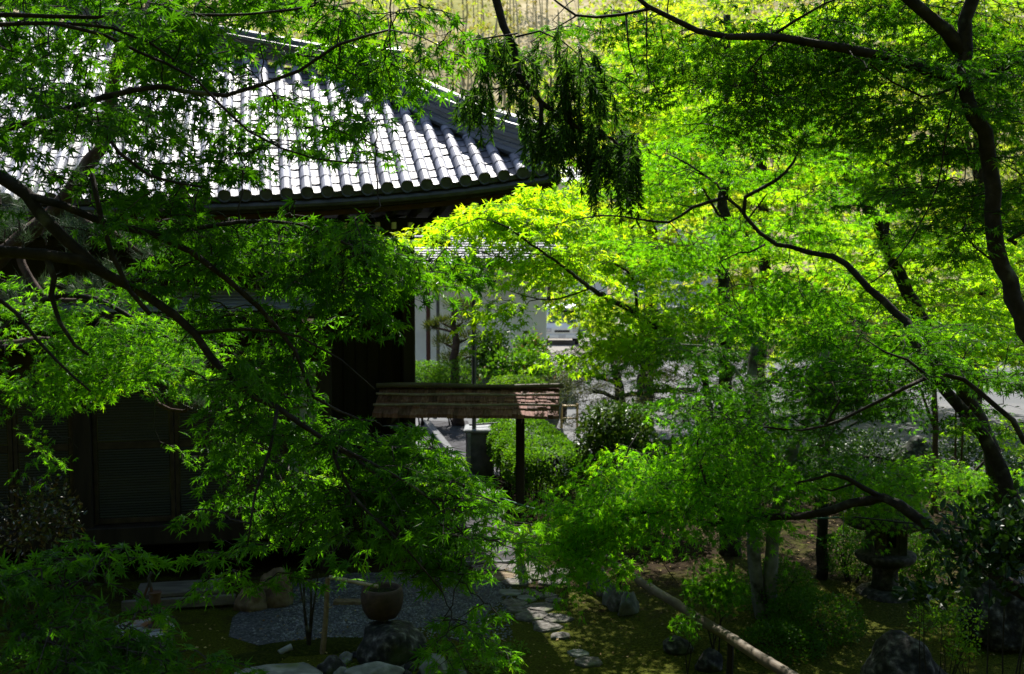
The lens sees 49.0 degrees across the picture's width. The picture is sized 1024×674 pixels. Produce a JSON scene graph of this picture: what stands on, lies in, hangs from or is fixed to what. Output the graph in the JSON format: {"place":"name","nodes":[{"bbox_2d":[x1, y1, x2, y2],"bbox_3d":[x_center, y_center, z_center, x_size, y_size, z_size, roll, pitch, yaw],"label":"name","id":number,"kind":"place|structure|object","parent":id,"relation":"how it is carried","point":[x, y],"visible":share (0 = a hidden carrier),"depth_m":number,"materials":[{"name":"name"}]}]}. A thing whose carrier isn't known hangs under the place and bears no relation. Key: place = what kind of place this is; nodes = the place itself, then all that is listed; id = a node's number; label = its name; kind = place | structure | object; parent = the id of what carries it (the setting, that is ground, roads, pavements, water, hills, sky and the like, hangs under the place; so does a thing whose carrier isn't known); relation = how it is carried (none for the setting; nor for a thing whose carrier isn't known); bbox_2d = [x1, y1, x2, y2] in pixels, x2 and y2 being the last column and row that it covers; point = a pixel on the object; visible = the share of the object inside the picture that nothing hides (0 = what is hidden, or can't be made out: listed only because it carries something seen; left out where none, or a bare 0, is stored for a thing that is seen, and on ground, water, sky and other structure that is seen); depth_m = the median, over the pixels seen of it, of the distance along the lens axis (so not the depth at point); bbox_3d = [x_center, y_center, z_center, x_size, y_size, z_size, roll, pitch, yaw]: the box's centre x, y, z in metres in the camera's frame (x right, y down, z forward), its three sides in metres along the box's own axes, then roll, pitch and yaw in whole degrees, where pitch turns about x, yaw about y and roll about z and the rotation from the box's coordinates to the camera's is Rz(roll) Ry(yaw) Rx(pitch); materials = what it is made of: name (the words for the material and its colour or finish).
{"place":"outdoors","nodes":[
{"label":"outdoors","id":0,"kind":"place"},
{"bbox_2d":[416,421,514,560],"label":"path","id":1,"kind":"structure","parent":0,"point":[454,436],"depth_m":24.50,"materials":[{"name":"stone"}]},
{"bbox_2d":[423,417,491,501],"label":"kerb","id":2,"kind":"structure","parent":1,"relation":"on","point":[430,426],"depth_m":25.37,"materials":[{"name":"concrete"}]},
{"bbox_2d":[471,244,475,428],"bbox_3d":[-0.711,0.293,20.977,0.185,4.750,0.185,0,4,0],"label":"metal pole","id":3,"kind":"object","parent":1,"relation":"on","point":[473,373],"visible":0.12,"depth_m":20.95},
{"bbox_2d":[0,286,1023,673],"bbox_3d":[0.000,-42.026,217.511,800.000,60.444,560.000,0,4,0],"label":"ground","id":4,"kind":"structure","parent":0,"point":[636,640],"depth_m":12.84,"materials":[{"name":"plant"}]},
{"bbox_2d":[0,474,87,673],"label":"nandina bush","id":5,"kind":"object","parent":4,"relation":"on","point":[32,525],"visible":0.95,"depth_m":9.70,"materials":[{"name":"green plant"}]},
{"bbox_2d":[0,4,228,412],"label":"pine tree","id":6,"kind":"object","parent":4,"relation":"on","point":[24,234],"visible":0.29,"depth_m":10.96,"materials":[{"name":"green plant"}]},
{"bbox_2d":[0,532,269,673],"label":"maple sapling","id":7,"kind":"object","parent":4,"relation":"on","point":[96,652],"visible":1,"depth_m":4.65,"materials":[{"name":"green plant"}]},
{"bbox_2d":[114,571,174,672],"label":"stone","id":8,"kind":"object","parent":4,"relation":"on","point":[154,597],"visible":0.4,"depth_m":11.34,"materials":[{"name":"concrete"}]},
{"bbox_2d":[0,271,355,550],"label":"maple tree","id":9,"kind":"object","parent":4,"relation":"on","point":[118,363],"visible":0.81,"depth_m":9.88,"materials":[{"name":"green plant"}]},
{"bbox_2d":[121,578,235,611],"bbox_3d":[-4.003,3.115,13.601,1.300,0.190,0.645,-1,4,-12],"label":"wooden step","id":10,"kind":"object","parent":4,"relation":"on","point":[171,590],"visible":0.66,"depth_m":13.40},
{"bbox_2d":[234,662,322,673],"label":"slab stone","id":11,"kind":"object","parent":4,"relation":"on","point":[296,668],"visible":0.85,"depth_m":11.17,"materials":[{"name":"stone"}]},
{"bbox_2d":[0,0,568,585],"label":"temple hall","id":12,"kind":"structure","parent":4,"relation":"on","point":[128,476],"depth_m":14.33,"materials":[{"name":"grey tile"}]},
{"bbox_2d":[0,368,15,528],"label":"sliding door","id":13,"kind":"structure","parent":12,"relation":"in","point":[6,431],"depth_m":14.06,"materials":[{"name":"brown glass"}]},
{"bbox_2d":[11,367,74,528],"bbox_3d":[-5.895,1.387,14.160,0.710,2.045,0.055,-1,4,-12],"label":"sliding door","id":14,"kind":"structure","parent":12,"relation":"in","point":[63,447],"depth_m":14.15,"materials":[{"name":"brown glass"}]},
{"bbox_2d":[91,365,175,524],"bbox_3d":[-4.841,1.370,14.393,0.990,2.045,0.055,-1,4,-12],"label":"sliding door","id":15,"kind":"structure","parent":12,"relation":"in","point":[134,476],"depth_m":14.39,"materials":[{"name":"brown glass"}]},
{"bbox_2d":[173,363,253,520],"bbox_3d":[-3.870,1.354,14.607,0.980,2.045,0.055,-1,4,-12],"label":"sliding door","id":16,"kind":"structure","parent":12,"relation":"in","point":[183,476],"depth_m":14.56,"materials":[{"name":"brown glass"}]},
{"bbox_2d":[253,363,288,516],"bbox_3d":[-3.167,1.343,14.762,0.440,2.045,0.055,-1,4,-12],"label":"sliding door","id":17,"kind":"structure","parent":12,"relation":"in","point":[280,416],"depth_m":14.77,"materials":[{"name":"brown glass"}]},
{"bbox_2d":[314,291,400,541],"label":"entrance door","id":18,"kind":"structure","parent":12,"relation":"in","point":[374,362],"depth_m":16.01,"materials":[{"name":"wood"}]},
{"bbox_2d":[0,0,570,673],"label":"maple tree","id":19,"kind":"object","parent":4,"relation":"on","point":[368,268],"visible":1,"depth_m":5.75,"materials":[{"name":"green plant"}]},
{"bbox_2d":[229,637,362,666],"bbox_3d":[-2.170,3.309,11.991,1.686,0.060,0.681,-2,5,-23],"label":"moss patch","id":20,"kind":"object","parent":4,"relation":"on","point":[265,654],"visible":0.81,"depth_m":11.90,"materials":[{"name":"plant"}]},
{"bbox_2d":[299,562,318,644],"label":"bare shrub","id":21,"kind":"object","parent":20,"relation":"on","point":[308,636],"visible":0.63,"depth_m":11.94,"materials":[{"name":"brown wood"}]},
{"bbox_2d":[320,578,329,653],"bbox_3d":[-1.977,2.954,11.893,0.063,0.799,0.166,2,5,29],"label":"stake","id":22,"kind":"object","parent":20,"relation":"on","point":[324,626],"visible":0.95,"depth_m":11.88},
{"bbox_2d":[317,655,345,673],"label":"garden stone","id":23,"kind":"object","parent":4,"relation":"on","point":[331,664],"visible":0.79,"depth_m":11.25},
{"bbox_2d":[229,572,502,644],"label":"gravel yard","id":24,"kind":"structure","parent":4,"relation":"on","point":[246,626],"depth_m":13.18,"materials":[{"name":"gravel"}]},
{"bbox_2d":[233,587,266,611],"bbox_3d":[-3.094,3.111,13.374,0.353,0.260,0.349,2,5,27],"label":"garden stone","id":25,"kind":"object","parent":24,"relation":"on","point":[254,604],"visible":0.81,"depth_m":13.27,"materials":[{"name":"stone"}]},
{"bbox_2d":[260,567,293,607],"bbox_3d":[-2.842,2.996,13.550,0.427,0.464,0.417,0,4,0],"label":"garden stone","id":26,"kind":"object","parent":24,"relation":"on","point":[283,599],"visible":0.71,"depth_m":13.41,"materials":[{"name":"stone"}]},
{"bbox_2d":[350,435,389,556],"bbox_3d":[-1.954,2.211,15.673,0.608,1.700,0.065,1,4,10],"label":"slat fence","id":27,"kind":"object","parent":4,"relation":"on","point":[356,526],"visible":0.13,"depth_m":15.69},
{"bbox_2d":[343,661,404,673],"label":"garden stone","id":28,"kind":"object","parent":4,"relation":"on","point":[376,667],"visible":1,"depth_m":11.10,"materials":[{"name":"stone"}]},
{"bbox_2d":[356,619,426,665],"bbox_3d":[-1.252,3.170,11.672,0.700,0.391,0.573,-3,5,-36],"label":"boulder","id":29,"kind":"object","parent":4,"relation":"on","point":[393,642],"visible":0.78,"depth_m":11.50,"materials":[{"name":"stone"}]},
{"bbox_2d":[361,582,402,620],"bbox_3d":[-1.361,2.784,11.785,0.444,0.325,0.444,0,4,0],"label":"water basin","id":30,"kind":"object","parent":29,"relation":"on","point":[383,601],"visible":0.94,"depth_m":11.62,"materials":[{"name":"brown stone"}]},
{"bbox_2d":[415,360,449,425],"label":"round shrub","id":31,"kind":"object","parent":4,"relation":"on","point":[420,369],"visible":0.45,"depth_m":27.41,"materials":[{"name":"green plant"}]},
{"bbox_2d":[419,653,447,673],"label":"garden stone","id":32,"kind":"object","parent":4,"relation":"on","point":[444,665],"visible":0.47,"depth_m":11.20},
{"bbox_2d":[422,294,483,425],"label":"pruned pine","id":33,"kind":"object","parent":4,"relation":"on","point":[455,343],"visible":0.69,"depth_m":27.60,"materials":[{"name":"green plant"}]},
{"bbox_2d":[428,357,482,424],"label":"round shrub","id":34,"kind":"object","parent":4,"relation":"on","point":[466,372],"visible":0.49,"depth_m":27.33,"materials":[{"name":"green plant"}]},
{"bbox_2d":[372,382,563,560],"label":"roofed gate","id":35,"kind":"structure","parent":4,"relation":"on","point":[519,403],"depth_m":15.04,"materials":[{"name":"brown wood"}]},
{"bbox_2d":[464,422,499,477],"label":"concrete pillar","id":36,"kind":"structure","parent":4,"relation":"on","point":[478,459],"depth_m":21.03,"materials":[{"name":"grey concrete"}]},
{"bbox_2d":[465,322,512,382],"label":"conifer bush","id":37,"kind":"object","parent":4,"relation":"on","point":[487,349],"visible":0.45,"depth_m":26.90,"materials":[{"name":"green plant"}]},
{"bbox_2d":[470,343,562,419],"bbox_3d":[0.168,1.233,26.679,2.325,2.154,1.886,0,4,0],"label":"conifer bush","id":38,"kind":"object","parent":4,"relation":"on","point":[520,360],"visible":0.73,"depth_m":26.31,"materials":[{"name":"green plant"}]},
{"bbox_2d":[486,373,547,423],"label":"round shrub","id":39,"kind":"object","parent":4,"relation":"on","point":[503,378],"visible":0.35,"depth_m":25.05,"materials":[{"name":"green plant"}]},
{"bbox_2d":[510,322,553,358],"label":"conifer bush","id":40,"kind":"object","parent":4,"relation":"on","point":[529,339],"visible":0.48,"depth_m":28.94,"materials":[{"name":"green plant"}]},
{"bbox_2d":[515,610,549,621],"bbox_3d":[0.221,3.256,13.061,0.371,0.076,0.343,2,5,29],"label":"stepping stone","id":41,"kind":"object","parent":4,"relation":"on","point":[528,615],"visible":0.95,"depth_m":13.02,"materials":[{"name":"stone"}]},
{"bbox_2d":[476,418,593,517],"bbox_3d":[0.349,2.202,20.157,1.510,1.137,4.867,-1,4,-9],"label":"hedge","id":42,"kind":"object","parent":4,"relation":"on","point":[501,440],"visible":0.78,"depth_m":18.90,"materials":[{"name":"green plant"}]},
{"bbox_2d":[523,602,554,612],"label":"stepping stone","id":43,"kind":"object","parent":4,"relation":"on","point":[546,607],"visible":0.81,"depth_m":13.34,"materials":[{"name":"stone"}]},
{"bbox_2d":[441,0,647,230],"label":"cedar tree","id":44,"kind":"object","parent":4,"relation":"on","point":[617,161],"visible":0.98,"depth_m":6.82,"materials":[{"name":"plant"}]},
{"bbox_2d":[534,622,563,632],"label":"stepping stone","id":45,"kind":"object","parent":4,"relation":"on","point":[545,627],"visible":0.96,"depth_m":12.64,"materials":[{"name":"stone"}]},
{"bbox_2d":[543,613,573,623],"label":"stepping stone","id":46,"kind":"object","parent":4,"relation":"on","point":[554,618],"visible":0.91,"depth_m":12.95,"materials":[{"name":"stone"}]},
{"bbox_2d":[574,656,602,667],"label":"stepping stone","id":47,"kind":"object","parent":4,"relation":"on","point":[587,662],"visible":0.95,"depth_m":11.55,"materials":[{"name":"stone"}]},
{"bbox_2d":[607,590,623,611],"bbox_3d":[1.261,3.111,13.319,0.275,0.247,0.220,0,4,0],"label":"edging stone","id":48,"kind":"object","parent":4,"relation":"on","point":[614,601],"visible":0.56,"depth_m":13.25,"materials":[{"name":"stone"}]},
{"bbox_2d":[573,398,659,494],"bbox_3d":[1.561,1.938,16.797,1.363,2.095,1.244,0,4,0],"label":"camellia bush","id":49,"kind":"object","parent":4,"relation":"on","point":[610,429],"visible":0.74,"depth_m":16.50,"materials":[{"name":"green plant"}]},
{"bbox_2d":[495,90,760,428],"bbox_3d":[2.964,-1.813,26.483,6.885,8.245,6.638,0,4,0],"label":"broadleaf tree","id":50,"kind":"object","parent":4,"relation":"on","point":[670,231],"visible":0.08,"depth_m":25.92,"materials":[{"name":"plant"}]},
{"bbox_2d":[617,591,639,615],"bbox_3d":[1.360,3.101,13.154,0.217,0.274,0.344,2,5,28],"label":"edging stone","id":51,"kind":"object","parent":4,"relation":"on","point":[629,606],"visible":0.95,"depth_m":13.07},
{"bbox_2d":[387,15,880,556],"bbox_3d":[1.471,-0.727,15.269,5.009,7.488,10.088,4,6,42],"label":"maple tree","id":52,"kind":"object","parent":4,"relation":"on","point":[513,217],"visible":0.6,"depth_m":14.33,"materials":[{"name":"green plant"}]},
{"bbox_2d":[614,181,718,321],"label":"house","id":53,"kind":"structure","parent":4,"relation":"on","point":[709,280],"depth_m":69.93,"materials":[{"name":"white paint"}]},
{"bbox_2d":[634,438,702,534],"bbox_3d":[2.247,2.208,16.408,1.245,1.450,1.190,0,4,0],"label":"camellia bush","id":54,"kind":"object","parent":4,"relation":"on","point":[653,454],"visible":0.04,"depth_m":16.24,"materials":[{"name":"green plant"}]},
{"bbox_2d":[663,635,693,654],"bbox_3d":[1.750,3.232,11.868,0.323,0.155,0.309,0,4,0],"label":"garden stone","id":55,"kind":"object","parent":4,"relation":"on","point":[678,645],"visible":0.9,"depth_m":11.78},
{"bbox_2d":[667,612,702,673],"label":"maple","id":56,"kind":"object","parent":4,"relation":"on","point":[686,628],"visible":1,"depth_m":11.20,"materials":[{"name":"green plant"}]},
{"bbox_2d":[583,543,797,673],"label":"bamboo rail","id":57,"kind":"object","parent":4,"relation":"on","point":[732,640],"visible":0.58,"depth_m":11.09,"materials":[{"name":"wood"}]},
{"bbox_2d":[657,290,739,357],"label":"verge shrub","id":58,"kind":"object","parent":4,"relation":"on","point":[678,305],"visible":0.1,"depth_m":46.11,"materials":[{"name":"green plant"}]},
{"bbox_2d":[695,647,722,672],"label":"garden stone","id":59,"kind":"object","parent":4,"relation":"on","point":[710,660],"visible":1,"depth_m":11.35,"materials":[{"name":"stone"}]},
{"bbox_2d":[679,559,752,651],"bbox_3d":[2.110,2.840,11.637,0.804,1.068,0.720,0,4,0],"label":"shrub","id":60,"kind":"object","parent":4,"relation":"on","point":[718,591],"visible":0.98,"depth_m":11.54,"materials":[{"name":"green plant"}]},
{"bbox_2d":[541,0,894,408],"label":"broadleaf tree","id":61,"kind":"object","parent":4,"relation":"on","point":[683,10],"visible":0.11,"depth_m":29.42,"materials":[{"name":"plant"}]},
{"bbox_2d":[710,5,781,289],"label":"hillside tree","id":62,"kind":"object","parent":4,"relation":"on","point":[742,13],"visible":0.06,"depth_m":70.30,"materials":[{"name":"plant"}]},
{"bbox_2d":[493,375,1023,626],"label":"maple tree","id":63,"kind":"object","parent":4,"relation":"on","point":[633,499],"visible":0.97,"depth_m":10.09,"materials":[{"name":"green plant"}]},
{"bbox_2d":[584,319,932,619],"bbox_3d":[2.741,1.467,13.275,4.057,3.344,3.515,2,5,25],"label":"maple tree","id":64,"kind":"object","parent":4,"relation":"on","point":[759,579],"visible":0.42,"depth_m":12.59,"materials":[{"name":"green plant"}]},
{"bbox_2d":[507,101,1023,523],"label":"maple tree","id":65,"kind":"object","parent":4,"relation":"on","point":[810,306],"visible":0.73,"depth_m":10.94,"materials":[{"name":"green plant"}]},
{"bbox_2d":[518,0,1023,342],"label":"maple tree","id":66,"kind":"object","parent":4,"relation":"on","point":[849,62],"visible":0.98,"depth_m":8.03,"materials":[{"name":"green plant"}]},
{"bbox_2d":[738,554,820,620],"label":"round shrub","id":67,"kind":"object","parent":4,"relation":"on","point":[789,584],"visible":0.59,"depth_m":12.66,"materials":[{"name":"green plant"}]},
{"bbox_2d":[735,617,827,665],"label":"round shrub","id":68,"kind":"object","parent":4,"relation":"on","point":[770,628],"visible":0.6,"depth_m":11.72,"materials":[{"name":"green plant"}]},
{"bbox_2d":[567,570,1023,673],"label":"moss carpet","id":69,"kind":"object","parent":4,"relation":"on","point":[753,623],"visible":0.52,"depth_m":12.45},
{"bbox_2d":[756,586,868,647],"bbox_3d":[3.275,3.056,12.258,1.229,0.659,1.005,0,4,0],"label":"round shrub","id":70,"kind":"object","parent":4,"relation":"on","point":[825,599],"visible":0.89,"depth_m":12.11,"materials":[{"name":"green plant"}]},
{"bbox_2d":[773,436,860,509],"bbox_3d":[5.132,2.247,18.850,1.622,1.317,1.348,0,4,0],"label":"road shrub","id":71,"kind":"object","parent":4,"relation":"on","point":[816,500],"visible":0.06,"depth_m":18.62,"materials":[{"name":"green plant"}]},
{"bbox_2d":[647,321,1023,490],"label":"maple tree","id":72,"kind":"object","parent":4,"relation":"on","point":[820,394],"visible":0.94,"depth_m":9.61,"materials":[{"name":"green plant"}]},
{"bbox_2d":[823,524,871,582],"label":"round shrub","id":73,"kind":"object","parent":4,"relation":"on","point":[844,563],"visible":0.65,"depth_m":14.02,"materials":[{"name":"green plant"}]},
{"bbox_2d":[676,213,1023,511],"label":"young tree","id":74,"kind":"object","parent":4,"relation":"on","point":[935,436],"visible":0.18,"depth_m":18.17,"materials":[{"name":"plant"}]},
{"bbox_2d":[715,0,1023,531],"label":"maple tree","id":75,"kind":"object","parent":4,"relation":"on","point":[903,283],"visible":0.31,"depth_m":14.18,"materials":[{"name":"green plant"}]},
{"bbox_2d":[830,426,913,494],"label":"road shrub","id":76,"kind":"object","parent":4,"relation":"on","point":[872,444],"visible":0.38,"depth_m":18.86,"materials":[{"name":"green plant"}]},
{"bbox_2d":[755,73,995,394],"bbox_3d":[10.063,-3.081,32.367,7.019,9.942,8.122,2,5,23],"label":"broadleaf tree","id":77,"kind":"object","parent":4,"relation":"on","point":[832,269],"visible":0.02,"depth_m":31.80,"materials":[{"name":"plant"}]},
{"bbox_2d":[839,475,933,602],"bbox_3d":[4.518,2.454,13.614,1.101,1.616,1.117,0,4,0],"label":"stone lantern","id":78,"kind":"object","parent":4,"relation":"on","point":[886,567],"visible":0.56,"depth_m":13.42,"materials":[{"name":"stone"}]},
{"bbox_2d":[784,368,995,579],"bbox_3d":[4.501,1.745,13.525,2.056,2.712,4.360,2,5,28],"label":"maple tree","id":79,"kind":"object","parent":4,"relation":"on","point":[821,553],"visible":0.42,"depth_m":12.41,"materials":[{"name":"green plant"}]},
{"bbox_2d":[860,630,947,673],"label":"boulder","id":80,"kind":"object","parent":4,"relation":"on","point":[894,651],"visible":0.94,"depth_m":10.64,"materials":[{"name":"stone"}]},
{"bbox_2d":[792,0,1023,424],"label":"broadleaf tree","id":81,"kind":"object","parent":4,"relation":"on","point":[1006,11],"visible":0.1,"depth_m":25.68,"materials":[{"name":"plant"}]},
{"bbox_2d":[898,530,956,584],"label":"round shrub","id":82,"kind":"object","parent":4,"relation":"on","point":[920,544],"visible":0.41,"depth_m":13.91,"materials":[{"name":"green plant"}]},
{"bbox_2d":[891,572,965,673],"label":"broadleaf shrub","id":83,"kind":"object","parent":4,"relation":"on","point":[927,590],"visible":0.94,"depth_m":9.73,"materials":[{"name":"green plant"}]},
{"bbox_2d":[906,592,989,673],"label":"leafy shrub","id":84,"kind":"object","parent":4,"relation":"on","point":[949,616],"visible":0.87,"depth_m":10.58,"materials":[{"name":"green plant"}]},
{"bbox_2d":[895,449,1023,551],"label":"maple tree","id":85,"kind":"object","parent":4,"relation":"on","point":[972,479],"visible":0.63,"depth_m":14.76,"materials":[{"name":"green plant"}]},
{"bbox_2d":[940,629,982,673],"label":"leafy shrub","id":86,"kind":"object","parent":4,"relation":"on","point":[963,646],"visible":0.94,"depth_m":10.62,"materials":[{"name":"green plant"}]},
{"bbox_2d":[919,423,1016,505],"bbox_3d":[7.628,2.160,18.786,1.545,1.456,1.360,0,4,0],"label":"road shrub","id":87,"kind":"object","parent":4,"relation":"on","point":[967,449],"visible":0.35,"depth_m":18.71,"materials":[{"name":"green plant"}]},
{"bbox_2d":[916,99,1023,324],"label":"broadleaf tree","id":88,"kind":"object","parent":4,"relation":"on","point":[1001,174],"visible":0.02,"depth_m":28.44,"materials":[{"name":"plant"}]},
{"bbox_2d":[917,479,1023,673],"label":"broadleaf shrub","id":89,"kind":"object","parent":4,"relation":"on","point":[1001,549],"visible":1,"depth_m":8.64,"materials":[{"name":"green plant"}]},
{"bbox_2d":[957,567,1023,650],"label":"boulder","id":90,"kind":"object","parent":4,"relation":"on","point":[1014,618],"visible":0.48,"depth_m":11.72,"materials":[{"name":"stone"}]},
{"bbox_2d":[980,445,1023,498],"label":"road shrub","id":91,"kind":"object","parent":4,"relation":"on","point":[1018,463],"visible":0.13,"depth_m":18.55,"materials":[{"name":"green plant"}]},
{"bbox_2d":[3,0,1023,302],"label":"hill","id":92,"kind":"structure","parent":0,"point":[527,20],"depth_m":120.25,"materials":[{"name":"plant"}]},
{"bbox_2d":[354,0,419,72],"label":"hillside tree","id":93,"kind":"object","parent":92,"relation":"on","point":[385,35],"visible":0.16,"depth_m":81.79,"materials":[{"name":"green plant"}]},
{"bbox_2d":[191,0,1022,279],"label":"hillside wood","id":94,"kind":"object","parent":92,"relation":"on","point":[482,26],"visible":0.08,"depth_m":110.18,"materials":[{"name":"plant"}]},
{"bbox_2d":[558,167,606,324],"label":"house","id":95,"kind":"structure","parent":0,"point":[597,286],"depth_m":65.97,"materials":[{"name":"white paint"}]},
{"bbox_2d":[192,519,1023,673],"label":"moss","id":96,"kind":"object","parent":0,"point":[610,619],"visible":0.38,"depth_m":12.65,"materials":[{"name":"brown plant"}]},
{"bbox_2d":[547,319,746,356],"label":"driveway","id":97,"kind":"structure","parent":0,"point":[559,344],"depth_m":52.59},
{"bbox_2d":[547,303,578,343],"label":"van","id":98,"kind":"object","parent":97,"relation":"on","point":[561,331],"visible":0.45,"depth_m":52.12,"materials":[{"name":"white paint"}]},
{"bbox_2d":[303,357,1023,475],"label":"road","id":99,"kind":"structure","parent":0,"point":[905,436],"depth_m":28.87,"materials":[{"name":"gravel"}]},
{"bbox_2d":[426,264,430,379],"bbox_3d":[-2.315,-0.096,31.076,0.273,4.050,0.273,0,4,0],"label":"timber post","id":100,"kind":"object","parent":99,"relation":"on","point":[428,351],"visible":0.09,"depth_m":31.04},
{"bbox_2d":[415,223,567,383],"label":"storehouse","id":101,"kind":"structure","parent":99,"relation":"on","point":[539,317],"depth_m":34.06,"materials":[{"name":"white paint"}]},
{"bbox_2d":[547,247,661,337],"bbox_3d":[2.893,-1.254,39.506,5.925,5.216,5.796,0,4,0],"label":"broadleaf tree","id":102,"kind":"object","parent":99,"relation":"on","point":[578,321],"visible":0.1,"depth_m":39.73,"materials":[{"name":"plant"}]},
{"bbox_2d":[540,336,772,457],"bbox_3d":[2.815,1.298,21.616,4.845,2.724,3.167,0,4,0],"label":"conifer tree","id":103,"kind":"object","parent":99,"relation":"on","point":[618,389],"visible":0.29,"depth_m":21.53,"materials":[{"name":"plant"}]},
{"bbox_2d":[713,285,957,455],"bbox_3d":[6.693,0.710,23.113,5.306,3.679,3.191,0,4,0],"label":"conifer tree","id":104,"kind":"object","parent":99,"relation":"on","point":[825,289],"visible":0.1,"depth_m":23.01,"materials":[{"name":"plant"}]},
{"bbox_2d":[891,435,931,492],"bbox_3d":[7.257,2.239,20.214,0.973,0.979,0.779,0,4,0],"label":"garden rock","id":105,"kind":"object","parent":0,"point":[915,445],"visible":0.22,"depth_m":19.93,"materials":[{"name":"stone"}]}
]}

